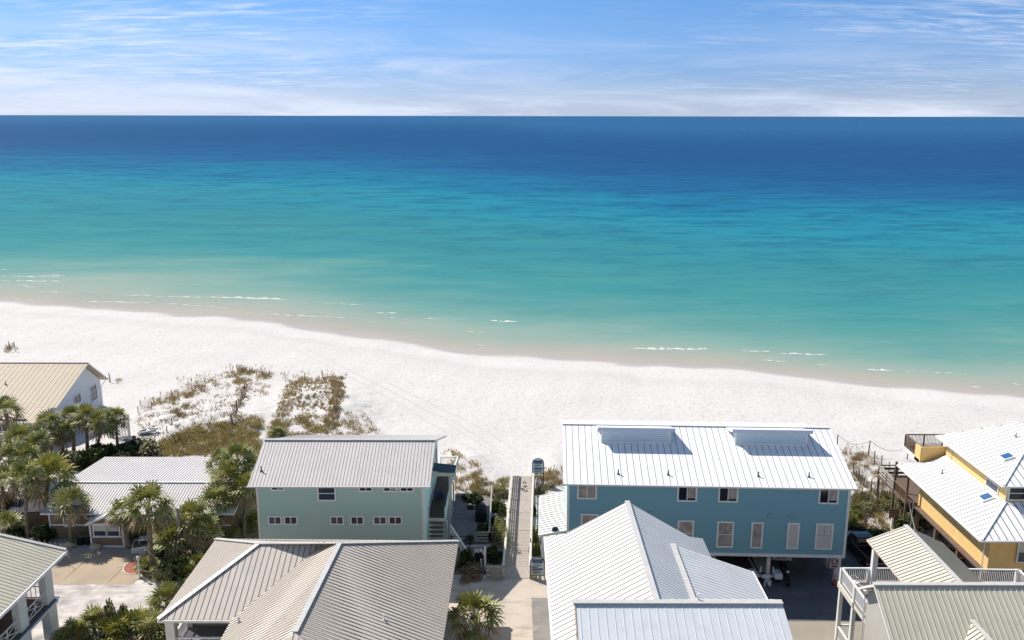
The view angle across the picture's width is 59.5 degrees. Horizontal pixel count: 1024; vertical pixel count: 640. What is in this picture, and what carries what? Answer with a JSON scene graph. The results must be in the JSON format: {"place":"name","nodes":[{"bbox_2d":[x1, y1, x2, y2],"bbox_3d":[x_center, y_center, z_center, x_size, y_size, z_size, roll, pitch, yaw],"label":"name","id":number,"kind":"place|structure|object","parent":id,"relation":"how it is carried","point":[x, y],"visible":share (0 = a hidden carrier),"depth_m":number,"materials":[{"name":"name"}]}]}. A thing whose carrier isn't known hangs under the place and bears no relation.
{"place":"outdoors","nodes":[
{"label":"outdoors","id":0,"kind":"place"},
{"bbox_2d":[37,551,139,584],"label":"driveway","id":1,"kind":"structure","parent":0,"point":[100,568],"depth_m":76.81,"materials":[{"name":"concrete"}]},
{"bbox_2d":[27,584,182,639],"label":"road","id":2,"kind":"structure","parent":0,"point":[74,599],"depth_m":72.36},
{"bbox_2d":[0,115,1023,394],"bbox_3d":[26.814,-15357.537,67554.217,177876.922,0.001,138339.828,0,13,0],"label":"sea","id":3,"kind":"structure","parent":0,"point":[848,247],"depth_m":308.70,"materials":[{"name":"liquid"}]},
{"bbox_2d":[0,269,1018,387],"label":"sea foam","id":4,"kind":"object","parent":3,"relation":"on","point":[661,348],"visible":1,"depth_m":177.29,"materials":[{"name":"grey"}]},
{"bbox_2d":[0,300,1023,627],"bbox_3d":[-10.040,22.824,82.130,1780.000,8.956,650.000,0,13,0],"label":"beach sand","id":5,"kind":"structure","parent":0,"point":[524,406],"depth_m":127.07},
{"bbox_2d":[0,464,21,513],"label":"palm tree","id":6,"kind":"object","parent":5,"relation":"on","point":[5,470],"visible":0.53,"depth_m":85.97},
{"bbox_2d":[0,394,26,437],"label":"palm tree","id":7,"kind":"object","parent":5,"relation":"on","point":[6,402],"visible":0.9,"depth_m":98.65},
{"bbox_2d":[0,439,29,489],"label":"palm tree","id":8,"kind":"object","parent":5,"relation":"on","point":[8,449],"visible":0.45,"depth_m":89.31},
{"bbox_2d":[0,421,40,459],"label":"palm tree","id":9,"kind":"object","parent":5,"relation":"on","point":[21,430],"visible":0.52,"depth_m":94.33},
{"bbox_2d":[7,440,40,497],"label":"palm tree","id":10,"kind":"object","parent":5,"relation":"on","point":[22,450],"visible":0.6,"depth_m":88.42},
{"bbox_2d":[0,533,67,639],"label":"villa","id":11,"kind":"object","parent":5,"relation":"on","point":[27,565],"visible":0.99,"depth_m":64.25,"materials":[{"name":"grey"}]},
{"bbox_2d":[22,428,55,481],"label":"palm tree","id":12,"kind":"object","parent":5,"relation":"on","point":[37,436],"visible":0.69,"depth_m":93.43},
{"bbox_2d":[16,449,80,516],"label":"palm tree","id":13,"kind":"object","parent":5,"relation":"on","point":[52,462],"visible":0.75,"depth_m":83.02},
{"bbox_2d":[31,407,66,453],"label":"palm tree","id":14,"kind":"object","parent":5,"relation":"on","point":[46,416],"visible":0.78,"depth_m":100.24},
{"bbox_2d":[0,362,108,448],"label":"beach house","id":15,"kind":"structure","parent":5,"relation":"on","point":[34,388],"depth_m":110.25,"materials":[{"name":"beige"}]},
{"bbox_2d":[48,418,76,449],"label":"palm tree","id":16,"kind":"object","parent":5,"relation":"on","point":[65,425],"visible":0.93,"depth_m":99.83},
{"bbox_2d":[50,624,80,639],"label":"palmetto","id":17,"kind":"object","parent":5,"relation":"on","point":[58,634],"visible":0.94,"depth_m":65.19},
{"bbox_2d":[59,449,82,472],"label":"shrub","id":18,"kind":"object","parent":5,"relation":"on","point":[69,456],"visible":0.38,"depth_m":97.32,"materials":[{"name":"green plant"}]},
{"bbox_2d":[56,403,86,453],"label":"palm tree","id":19,"kind":"object","parent":5,"relation":"on","point":[68,410],"visible":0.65,"depth_m":102.06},
{"bbox_2d":[55,617,96,639],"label":"palmetto","id":20,"kind":"object","parent":5,"relation":"on","point":[74,624],"visible":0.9,"depth_m":65.75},
{"bbox_2d":[1,523,162,551],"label":"gravel strip","id":21,"kind":"object","parent":5,"relation":"on","point":[77,547],"visible":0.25,"depth_m":80.74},
{"bbox_2d":[0,509,24,536],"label":"palm tree","id":22,"kind":"object","parent":21,"relation":"on","point":[5,516],"visible":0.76,"depth_m":81.19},
{"bbox_2d":[1,522,31,538],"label":"shrub","id":23,"kind":"object","parent":21,"relation":"on","point":[19,532],"visible":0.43,"depth_m":81.42,"materials":[{"name":"green plant"}]},
{"bbox_2d":[1,458,46,538],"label":"palm tree","id":24,"kind":"object","parent":21,"relation":"on","point":[20,468],"visible":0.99,"depth_m":80.74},
{"bbox_2d":[6,498,49,530],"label":"garden shed","id":25,"kind":"structure","parent":21,"relation":"on","point":[35,517],"depth_m":83.88,"materials":[{"name":"grey"}]},
{"bbox_2d":[30,523,57,542],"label":"shrub","id":26,"kind":"object","parent":21,"relation":"on","point":[41,533],"visible":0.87,"depth_m":81.75,"materials":[{"name":"green plant"}]},
{"bbox_2d":[46,482,95,541],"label":"palm tree","id":27,"kind":"object","parent":21,"relation":"on","point":[71,494],"visible":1,"depth_m":80.36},
{"bbox_2d":[104,496,142,548],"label":"palm tree","id":28,"kind":"object","parent":21,"relation":"on","point":[116,506],"visible":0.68,"depth_m":79.66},
{"bbox_2d":[131,539,147,552],"bbox_3d":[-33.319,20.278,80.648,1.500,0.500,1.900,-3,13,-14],"label":"car","id":29,"kind":"object","parent":21,"relation":"on","point":[136,547],"visible":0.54,"depth_m":80.15,"materials":[{"name":"white paint"}]},
{"bbox_2d":[40,457,253,546],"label":"cottage","id":30,"kind":"structure","parent":21,"relation":"on","point":[103,480],"depth_m":84.88,"materials":[{"name":"grey"}]},
{"bbox_2d":[61,446,105,470],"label":"shrub","id":31,"kind":"object","parent":5,"relation":"on","point":[88,458],"visible":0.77,"depth_m":97.26,"materials":[{"name":"green plant"}]},
{"bbox_2d":[69,401,99,451],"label":"palm tree","id":32,"kind":"object","parent":5,"relation":"on","point":[86,409],"visible":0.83,"depth_m":100.90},
{"bbox_2d":[74,603,109,639],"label":"palmetto","id":33,"kind":"object","parent":5,"relation":"on","point":[91,615],"visible":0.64,"depth_m":66.69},
{"bbox_2d":[85,406,121,443],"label":"palm tree","id":34,"kind":"object","parent":5,"relation":"on","point":[99,413],"visible":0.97,"depth_m":100.03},
{"bbox_2d":[97,597,127,639],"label":"shrub","id":35,"kind":"object","parent":5,"relation":"on","point":[107,607],"visible":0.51,"depth_m":66.49,"materials":[{"name":"green plant"}]},
{"bbox_2d":[97,613,133,639],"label":"palmetto","id":36,"kind":"object","parent":5,"relation":"on","point":[110,626],"visible":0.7,"depth_m":65.72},
{"bbox_2d":[104,406,130,444],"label":"palm tree","id":37,"kind":"object","parent":5,"relation":"on","point":[118,411],"visible":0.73,"depth_m":101.83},
{"bbox_2d":[96,608,140,639],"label":"shrub","id":38,"kind":"object","parent":5,"relation":"on","point":[121,631],"visible":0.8,"depth_m":65.69,"materials":[{"name":"green plant"}]},
{"bbox_2d":[101,439,137,456],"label":"shrub","id":39,"kind":"object","parent":5,"relation":"on","point":[127,446],"visible":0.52,"depth_m":98.92,"materials":[{"name":"green plant"}]},
{"bbox_2d":[114,604,149,638],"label":"palmetto","id":40,"kind":"object","parent":5,"relation":"on","point":[135,613],"visible":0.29,"depth_m":66.80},
{"bbox_2d":[109,435,161,456],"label":"shrub","id":41,"kind":"object","parent":5,"relation":"on","point":[145,441],"visible":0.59,"depth_m":100.22,"materials":[{"name":"green plant"}]},
{"bbox_2d":[123,607,165,639],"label":"palmetto","id":42,"kind":"object","parent":5,"relation":"on","point":[145,621],"visible":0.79,"depth_m":65.82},
{"bbox_2d":[128,444,165,456],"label":"shrub","id":43,"kind":"object","parent":5,"relation":"on","point":[136,454],"visible":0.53,"depth_m":99.91,"materials":[{"name":"green plant"}]},
{"bbox_2d":[141,580,180,611],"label":"palmetto","id":44,"kind":"object","parent":5,"relation":"on","point":[167,590],"visible":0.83,"depth_m":70.49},
{"bbox_2d":[137,525,258,580],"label":"planting bed","id":45,"kind":"object","parent":5,"relation":"on","point":[253,535],"visible":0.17,"depth_m":82.69,"materials":[{"name":"plant"}]},
{"bbox_2d":[119,479,178,566],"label":"palm tree","id":46,"kind":"object","parent":45,"relation":"on","point":[149,491],"visible":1,"depth_m":74.71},
{"bbox_2d":[139,556,160,572],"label":"palmetto","id":47,"kind":"object","parent":45,"relation":"on","point":[145,562],"visible":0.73,"depth_m":76.17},
{"bbox_2d":[147,543,171,566],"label":"shrub","id":48,"kind":"object","parent":45,"relation":"on","point":[162,562],"visible":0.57,"depth_m":77.58,"materials":[{"name":"green plant"}]},
{"bbox_2d":[152,505,176,543],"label":"palm tree","id":49,"kind":"object","parent":45,"relation":"on","point":[155,529],"visible":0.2,"depth_m":78.79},
{"bbox_2d":[147,520,192,561],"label":"palm tree","id":50,"kind":"object","parent":45,"relation":"on","point":[171,532],"visible":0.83,"depth_m":77.76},
{"bbox_2d":[149,563,194,583],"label":"shrub","id":51,"kind":"object","parent":45,"relation":"on","point":[165,575],"visible":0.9,"depth_m":74.73,"materials":[{"name":"green plant"}]},
{"bbox_2d":[168,553,192,580],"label":"shrub","id":52,"kind":"object","parent":45,"relation":"on","point":[183,557],"visible":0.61,"depth_m":76.13,"materials":[{"name":"green plant"}]},
{"bbox_2d":[176,559,196,584],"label":"palmetto","id":53,"kind":"object","parent":45,"relation":"on","point":[189,568],"visible":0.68,"depth_m":74.69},
{"bbox_2d":[173,497,216,554],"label":"palm tree","id":54,"kind":"object","parent":45,"relation":"on","point":[194,508],"visible":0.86,"depth_m":78.56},
{"bbox_2d":[182,512,223,552],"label":"palm tree","id":55,"kind":"object","parent":45,"relation":"on","point":[204,524],"visible":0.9,"depth_m":78.23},
{"bbox_2d":[192,481,241,528],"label":"palm tree","id":56,"kind":"object","parent":45,"relation":"on","point":[215,492],"visible":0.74,"depth_m":81.75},
{"bbox_2d":[204,458,248,535],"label":"palm tree","id":57,"kind":"object","parent":45,"relation":"on","point":[225,467],"visible":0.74,"depth_m":83.46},
{"bbox_2d":[226,469,256,536],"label":"palm tree","id":58,"kind":"object","parent":45,"relation":"on","point":[244,478],"visible":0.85,"depth_m":82.28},
{"bbox_2d":[240,507,257,531],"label":"palmetto","id":59,"kind":"object","parent":45,"relation":"on","point":[253,515],"visible":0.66,"depth_m":84.39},
{"bbox_2d":[203,447,234,480],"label":"palm tree","id":60,"kind":"object","parent":5,"relation":"on","point":[216,455],"visible":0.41,"depth_m":86.32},
{"bbox_2d":[218,440,258,477],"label":"palm tree","id":61,"kind":"object","parent":5,"relation":"on","point":[237,449],"visible":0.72,"depth_m":85.00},
{"bbox_2d":[230,382,246,425],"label":"post fence","id":62,"kind":"object","parent":5,"relation":"on","point":[237,405],"visible":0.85,"depth_m":116.63,"materials":[{"name":"grey wood"}]},
{"bbox_2d":[240,452,257,506],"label":"palm tree","id":63,"kind":"object","parent":5,"relation":"on","point":[250,462],"visible":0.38,"depth_m":84.94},
{"bbox_2d":[156,373,379,456],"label":"ground cover","id":64,"kind":"object","parent":5,"relation":"on","point":[172,447],"visible":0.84,"depth_m":108.08,"materials":[{"name":"green plant"}]},
{"bbox_2d":[157,538,459,639],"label":"villa","id":65,"kind":"object","parent":5,"relation":"on","point":[268,589],"visible":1,"depth_m":60.09,"materials":[{"name":"grey"}]},
{"bbox_2d":[246,435,465,550],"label":"beach house","id":66,"kind":"structure","parent":5,"relation":"on","point":[348,487],"depth_m":75.73,"materials":[{"name":"teal"}]},
{"bbox_2d":[283,516,297,524],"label":"window","id":67,"kind":"structure","parent":66,"relation":"in","point":[288,520],"depth_m":75.50,"materials":[{"name":"white paint"}]},
{"bbox_2d":[317,488,335,500],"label":"window","id":68,"kind":"structure","parent":66,"relation":"in","point":[323,494],"depth_m":74.99,"materials":[{"name":"glass"}]},
{"bbox_2d":[295,348,527,466],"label":"tyre tracks","id":69,"kind":"object","parent":5,"relation":"on","point":[507,463],"visible":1,"depth_m":112.69},
{"bbox_2d":[5,341,863,485],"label":"sea oats","id":70,"kind":"object","parent":5,"relation":"on","point":[187,384],"visible":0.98,"depth_m":118.48,"materials":[{"name":"green plant"}]},
{"bbox_2d":[449,486,491,542],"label":"garden deck","id":71,"kind":"structure","parent":5,"relation":"on","point":[463,519],"depth_m":85.35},
{"bbox_2d":[460,492,482,509],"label":"shrub","id":72,"kind":"object","parent":71,"relation":"on","point":[474,498],"visible":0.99,"depth_m":89.56,"materials":[{"name":"green plant"}]},
{"bbox_2d":[475,504,486,521],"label":"covered grill","id":73,"kind":"object","parent":71,"relation":"on","point":[480,512],"visible":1,"depth_m":85.03,"materials":[{"name":"black fabric"}]},
{"bbox_2d":[454,547,487,573],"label":"planting bed","id":74,"kind":"object","parent":5,"relation":"on","point":[456,571],"visible":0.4,"depth_m":78.83,"materials":[{"name":"plant"}]},
{"bbox_2d":[454,549,474,569],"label":"shrub","id":75,"kind":"object","parent":74,"relation":"on","point":[465,556],"visible":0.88,"depth_m":76.88,"materials":[{"name":"green plant"}]},
{"bbox_2d":[456,560,493,583],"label":"shrub","id":76,"kind":"object","parent":74,"relation":"on","point":[468,574],"visible":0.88,"depth_m":75.74,"materials":[{"name":"brown plant"}]},
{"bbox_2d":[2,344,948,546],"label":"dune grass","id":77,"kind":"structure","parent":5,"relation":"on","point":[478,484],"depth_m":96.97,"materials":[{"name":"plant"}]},
{"bbox_2d":[465,522,493,543],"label":"shrub","id":78,"kind":"object","parent":5,"relation":"on","point":[482,527],"visible":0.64,"depth_m":82.05,"materials":[{"name":"green plant"}]},
{"bbox_2d":[444,574,532,639],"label":"concrete court","id":79,"kind":"object","parent":5,"relation":"on","point":[514,595],"visible":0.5,"depth_m":71.70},
{"bbox_2d":[444,589,505,639],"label":"palm tree","id":80,"kind":"object","parent":79,"relation":"on","point":[470,601],"visible":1,"depth_m":63.15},
{"bbox_2d":[489,533,503,564],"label":"planting bed","id":81,"kind":"object","parent":5,"relation":"on","point":[497,544],"visible":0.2,"depth_m":81.23,"materials":[{"name":"plant"}]},
{"bbox_2d":[486,545,505,563],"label":"shrub","id":82,"kind":"object","parent":81,"relation":"on","point":[494,554],"visible":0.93,"depth_m":78.16,"materials":[{"name":"green plant"}]},
{"bbox_2d":[489,498,506,516],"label":"shrub","id":83,"kind":"object","parent":81,"relation":"on","point":[499,506],"visible":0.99,"depth_m":87.31,"materials":[{"name":"green plant"}]},
{"bbox_2d":[490,516,510,547],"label":"shrub","id":84,"kind":"object","parent":81,"relation":"on","point":[499,529],"visible":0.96,"depth_m":81.42,"materials":[{"name":"green plant"}]},
{"bbox_2d":[486,465,536,578],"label":"boardwalk","id":85,"kind":"structure","parent":5,"relation":"on","point":[518,557],"depth_m":82.60,"materials":[{"name":"grey"}]},
{"bbox_2d":[532,458,543,481],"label":"notice board","id":86,"kind":"object","parent":5,"relation":"on","point":[537,465],"visible":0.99,"depth_m":93.39,"materials":[{"name":"blue"}]},
{"bbox_2d":[531,567,547,597],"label":"sand verge","id":87,"kind":"structure","parent":5,"relation":"on","point":[539,587],"depth_m":74.01,"materials":[{"name":"sand"}]},
{"bbox_2d":[530,556,544,578],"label":"notice board","id":88,"kind":"object","parent":87,"relation":"on","point":[539,563],"visible":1,"depth_m":75.07,"materials":[{"name":"grey"}]},
{"bbox_2d":[853,502,880,513],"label":"shrub","id":89,"kind":"object","parent":5,"relation":"on","point":[872,506],"visible":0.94,"depth_m":87.66,"materials":[{"name":"green plant"}]},
{"bbox_2d":[853,463,889,491],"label":"picket fence","id":90,"kind":"object","parent":5,"relation":"on","point":[864,484],"visible":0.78,"depth_m":91.93,"materials":[{"name":"grey wood"}]},
{"bbox_2d":[890,500,914,515],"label":"shrub","id":91,"kind":"object","parent":5,"relation":"on","point":[900,510],"visible":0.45,"depth_m":86.85,"materials":[{"name":"green plant"}]},
{"bbox_2d":[893,514,920,527],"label":"shrub","id":92,"kind":"object","parent":5,"relation":"on","point":[899,519],"visible":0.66,"depth_m":84.59,"materials":[{"name":"green plant"}]},
{"bbox_2d":[898,512,928,533],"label":"shrub","id":93,"kind":"object","parent":5,"relation":"on","point":[923,523],"visible":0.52,"depth_m":83.98,"materials":[{"name":"green plant"}]},
{"bbox_2d":[876,422,1023,581],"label":"beach house","id":94,"kind":"structure","parent":5,"relation":"on","point":[962,493],"depth_m":76.68,"materials":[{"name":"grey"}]},
{"bbox_2d":[985,476,998,494],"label":"window","id":95,"kind":"structure","parent":94,"relation":"in","point":[989,483],"depth_m":74.79,"materials":[{"name":"glass"}]},
{"bbox_2d":[1007,488,1023,500],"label":"window","id":96,"kind":"structure","parent":94,"relation":"in","point":[1014,494],"depth_m":72.68,"materials":[{"name":"glass"}]},
{"bbox_2d":[1016,543,1023,562],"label":"window","id":97,"kind":"structure","parent":94,"relation":"in","point":[1020,550],"depth_m":70.62,"materials":[{"name":"white paint"}]},
{"bbox_2d":[0,0,1023,116],"label":"sky","id":98,"kind":"structure","parent":0,"point":[777,58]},
{"bbox_2d":[532,598,550,639],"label":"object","id":99,"kind":"object","parent":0,"point":[540,619],"visible":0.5,"depth_m":69.30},
{"bbox_2d":[778,562,792,586],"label":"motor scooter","id":100,"kind":"object","parent":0,"point":[783,568],"visible":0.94,"depth_m":74.64,"materials":[{"name":"black"}]},
{"bbox_2d":[788,621,864,639],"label":"side road","id":101,"kind":"structure","parent":0,"point":[812,630],"depth_m":67.97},
{"bbox_2d":[543,500,792,639],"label":"villa","id":102,"kind":"object","parent":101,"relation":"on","point":[627,570],"visible":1,"depth_m":57.80,"materials":[{"name":"grey"}]},
{"bbox_2d":[834,525,1023,639],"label":"villa","id":103,"kind":"object","parent":101,"relation":"on","point":[937,590],"visible":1,"depth_m":56.00,"materials":[{"name":"white paint"}]},
{"bbox_2d":[716,545,977,620],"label":"parking asphalt","id":104,"kind":"structure","parent":0,"point":[810,593],"depth_m":74.39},
{"bbox_2d":[538,420,857,582],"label":"beach house","id":105,"kind":"structure","parent":104,"relation":"on","point":[768,490],"depth_m":73.94,"materials":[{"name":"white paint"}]},
{"bbox_2d":[577,486,596,498],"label":"window","id":106,"kind":"structure","parent":105,"relation":"in","point":[583,492],"depth_m":73.48,"materials":[{"name":"glass"}]},
{"bbox_2d":[677,520,693,536],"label":"window","id":107,"kind":"structure","parent":105,"relation":"in","point":[686,527],"depth_m":73.83,"materials":[{"name":"glass"}]},
{"bbox_2d":[677,488,697,501],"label":"window","id":108,"kind":"structure","parent":105,"relation":"in","point":[683,494],"depth_m":73.20,"materials":[{"name":"glass"}]},
{"bbox_2d":[716,521,733,547],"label":"window","id":109,"kind":"structure","parent":105,"relation":"in","point":[725,529],"depth_m":73.83,"materials":[{"name":"white paint"}]},
{"bbox_2d":[718,488,738,502],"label":"window","id":110,"kind":"structure","parent":105,"relation":"in","point":[725,495],"depth_m":73.07,"materials":[{"name":"glass"}]},
{"bbox_2d":[750,522,763,548],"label":"window","id":111,"kind":"structure","parent":105,"relation":"in","point":[756,539],"depth_m":73.74,"materials":[{"name":"white paint"}]},
{"bbox_2d":[786,523,799,548],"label":"window","id":112,"kind":"structure","parent":105,"relation":"in","point":[793,529],"depth_m":73.63,"materials":[{"name":"white paint"}]},
{"bbox_2d":[814,523,833,549],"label":"window","id":113,"kind":"structure","parent":105,"relation":"in","point":[824,531],"depth_m":73.52,"materials":[{"name":"white paint"}]},
{"bbox_2d":[818,490,838,503],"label":"window","id":114,"kind":"structure","parent":105,"relation":"in","point":[825,496],"depth_m":72.77,"materials":[{"name":"glass"}]},
{"bbox_2d":[748,556,782,585],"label":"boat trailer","id":115,"kind":"object","parent":104,"relation":"on","point":[760,564],"visible":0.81,"depth_m":74.95,"materials":[{"name":"grey metal"}]},
{"bbox_2d":[846,531,885,565],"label":"pickup truck","id":116,"kind":"object","parent":104,"relation":"on","point":[858,544],"visible":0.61,"depth_m":78.96,"materials":[{"name":"black"}]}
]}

